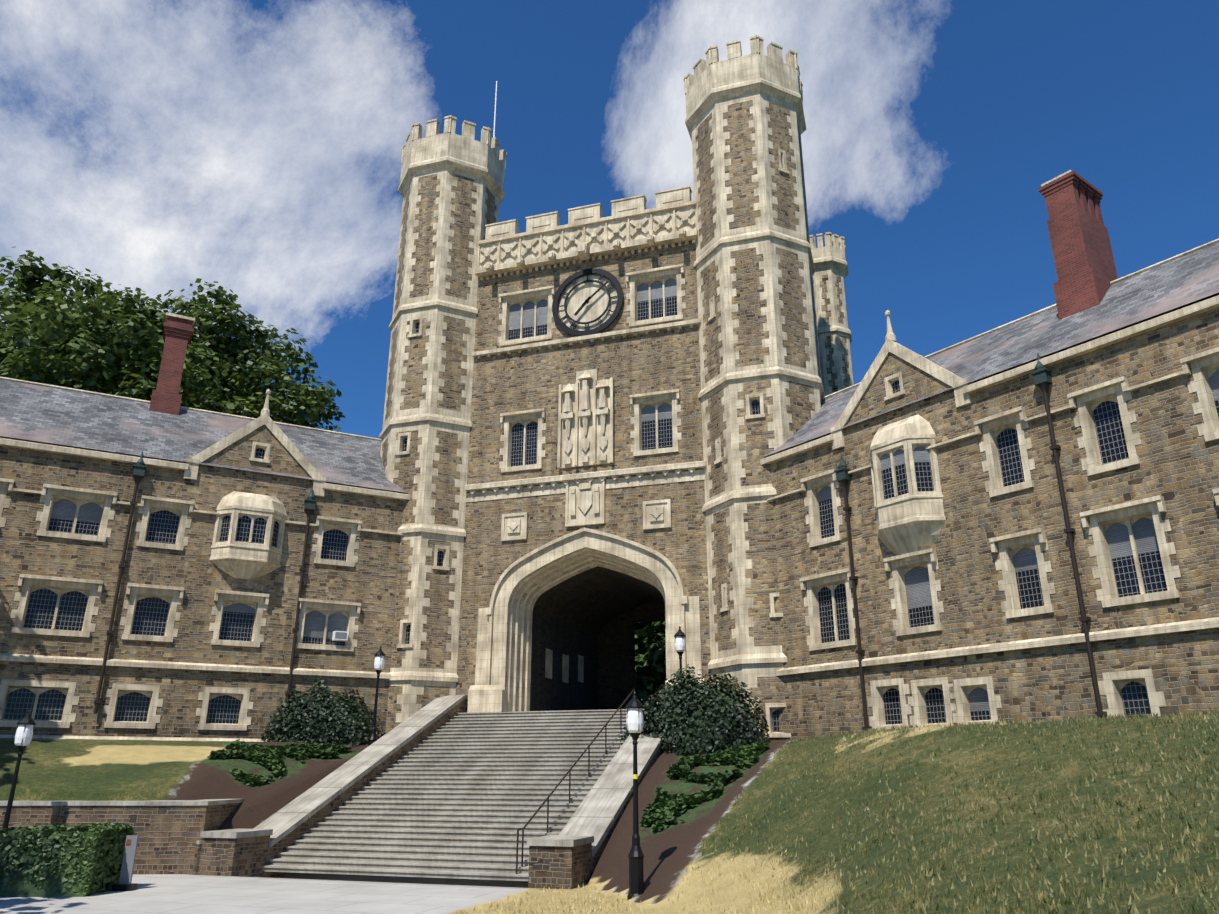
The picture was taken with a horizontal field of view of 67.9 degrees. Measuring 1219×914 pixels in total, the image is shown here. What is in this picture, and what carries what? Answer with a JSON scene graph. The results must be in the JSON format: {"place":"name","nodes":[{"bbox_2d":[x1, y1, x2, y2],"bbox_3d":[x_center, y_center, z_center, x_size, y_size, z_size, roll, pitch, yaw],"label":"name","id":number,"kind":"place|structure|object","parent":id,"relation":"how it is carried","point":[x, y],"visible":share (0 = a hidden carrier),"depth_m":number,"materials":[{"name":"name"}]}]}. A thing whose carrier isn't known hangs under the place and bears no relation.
{"place":"outdoors","nodes":[
{"label":"outdoors","id":0,"kind":"place"},
{"bbox_2d":[0,709,1218,913],"bbox_3d":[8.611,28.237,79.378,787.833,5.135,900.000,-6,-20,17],"label":"terrain","id":1,"kind":"structure","parent":0,"point":[91,770],"depth_m":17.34,"materials":[{"name":"green plant"}]},
{"bbox_2d":[2,709,35,828],"bbox_3d":[-14.567,8.182,22.070,0.420,3.908,0.420,-6,-20,17],"label":"lamp post","id":2,"kind":"object","parent":1,"relation":"on","point":[24,734],"visible":0.75,"depth_m":22.34,"materials":[{"name":"black metal"}]},
{"bbox_2d":[0,822,134,896],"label":"boxwood hedge","id":3,"kind":"object","parent":1,"relation":"on","point":[63,860],"visible":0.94,"depth_m":18.84,"materials":[{"name":"green plant"}]},
{"bbox_2d":[0,799,243,874],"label":"retaining wall","id":4,"kind":"structure","parent":1,"relation":"on","point":[168,832],"depth_m":23.08,"materials":[{"name":"brick"}]},
{"bbox_2d":[111,835,138,890],"bbox_3d":[-10.516,8.867,19.777,0.400,1.100,0.300,1,-19,-1],"label":"sign","id":5,"kind":"object","parent":1,"relation":"on","point":[127,868],"visible":1,"depth_m":19.73,"materials":[{"name":"white metal"}]},
{"bbox_2d":[0,247,344,431],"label":"oak tree","id":6,"kind":"object","parent":1,"relation":"on","point":[115,346],"visible":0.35,"depth_m":49.54,"materials":[{"name":"green plant"}]},
{"bbox_2d":[0,312,409,741],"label":"building wing","id":7,"kind":"structure","parent":1,"relation":"on","point":[171,568],"depth_m":33.02,"materials":[{"name":"brown stone"}]},
{"bbox_2d":[259,675,385,746],"bbox_3d":[-10.719,9.588,33.694,5.562,2.943,3.902,-6,-20,17],"label":"yew shrub","id":8,"kind":"object","parent":1,"relation":"on","point":[326,716],"visible":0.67,"depth_m":32.44,"materials":[{"name":"green plant"}]},
{"bbox_2d":[368,646,385,745],"bbox_3d":[-8.337,8.803,32.303,0.420,4.070,0.420,-6,-20,17],"label":"lamp post","id":9,"kind":"object","parent":1,"relation":"on","point":[379,660],"visible":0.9,"depth_m":32.51,"materials":[{"name":"black metal"}]},
{"bbox_2d":[198,692,664,888],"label":"arch steps","id":10,"kind":"structure","parent":1,"relation":"on","point":[448,786],"depth_m":25.62,"materials":[{"name":"grey stone"}]},
{"bbox_2d":[516,682,667,873],"bbox_3d":[-0.063,9.051,26.953,1.148,5.495,10.614,-6,-20,17],"label":"stair handrail","id":11,"kind":"object","parent":10,"relation":"on","point":[554,789],"visible":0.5,"depth_m":25.34,"materials":[{"name":"black metal"}]},
{"bbox_2d":[207,739,769,831],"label":"ground cover plants","id":12,"kind":"object","parent":1,"relation":"on","point":[663,812],"visible":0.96,"depth_m":25.87,"materials":[{"name":"green plant"}]},
{"bbox_2d":[377,35,853,739],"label":"gate tower","id":13,"kind":"structure","parent":1,"relation":"on","point":[575,509],"depth_m":37.34,"materials":[{"name":"stone"}]},
{"bbox_2d":[552,268,622,335],"bbox_3d":[-0.955,-6.688,39.093,3.240,3.240,0.215,-6,-20,17],"label":"clock","id":14,"kind":"object","parent":13,"relation":"attached to","point":[589,305],"visible":0.98,"depth_m":39.10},
{"bbox_2d":[625,691,643,899],"bbox_3d":[0.542,6.963,18.835,0.420,4.070,0.420,-6,-20,17],"label":"lamp post","id":15,"kind":"object","parent":1,"relation":"on","point":[634,707],"visible":0.88,"depth_m":18.66,"materials":[{"name":"black metal"}]},
{"bbox_2d":[635,621,665,705],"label":"courtyard tree","id":16,"kind":"object","parent":1,"relation":"on","point":[650,658],"visible":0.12,"depth_m":55.51,"materials":[{"name":"green plant"}]},
{"bbox_2d":[674,626,685,682],"bbox_3d":[2.391,7.676,30.144,0.420,4.070,0.420,-6,-20,17],"label":"lamp post","id":17,"kind":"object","parent":1,"relation":"on","point":[680,636],"depth_m":30.48,"materials":[{"name":"white glass"}]},
{"bbox_2d":[619,664,770,755],"bbox_3d":[2.674,8.185,29.063,4.941,2.901,3.589,-6,-20,17],"label":"yew shrub","id":18,"kind":"object","parent":1,"relation":"on","point":[692,717],"visible":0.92,"depth_m":27.91,"materials":[{"name":"green plant"}]},
{"bbox_2d":[760,170,1218,738],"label":"building wing","id":19,"kind":"structure","parent":1,"relation":"on","point":[1014,520],"depth_m":25.30,"materials":[{"name":"brown stone"}]},
{"bbox_2d":[0,0,1218,699],"label":"sky","id":20,"kind":"structure","parent":0,"point":[252,148],"materials":[{"name":"blue"}]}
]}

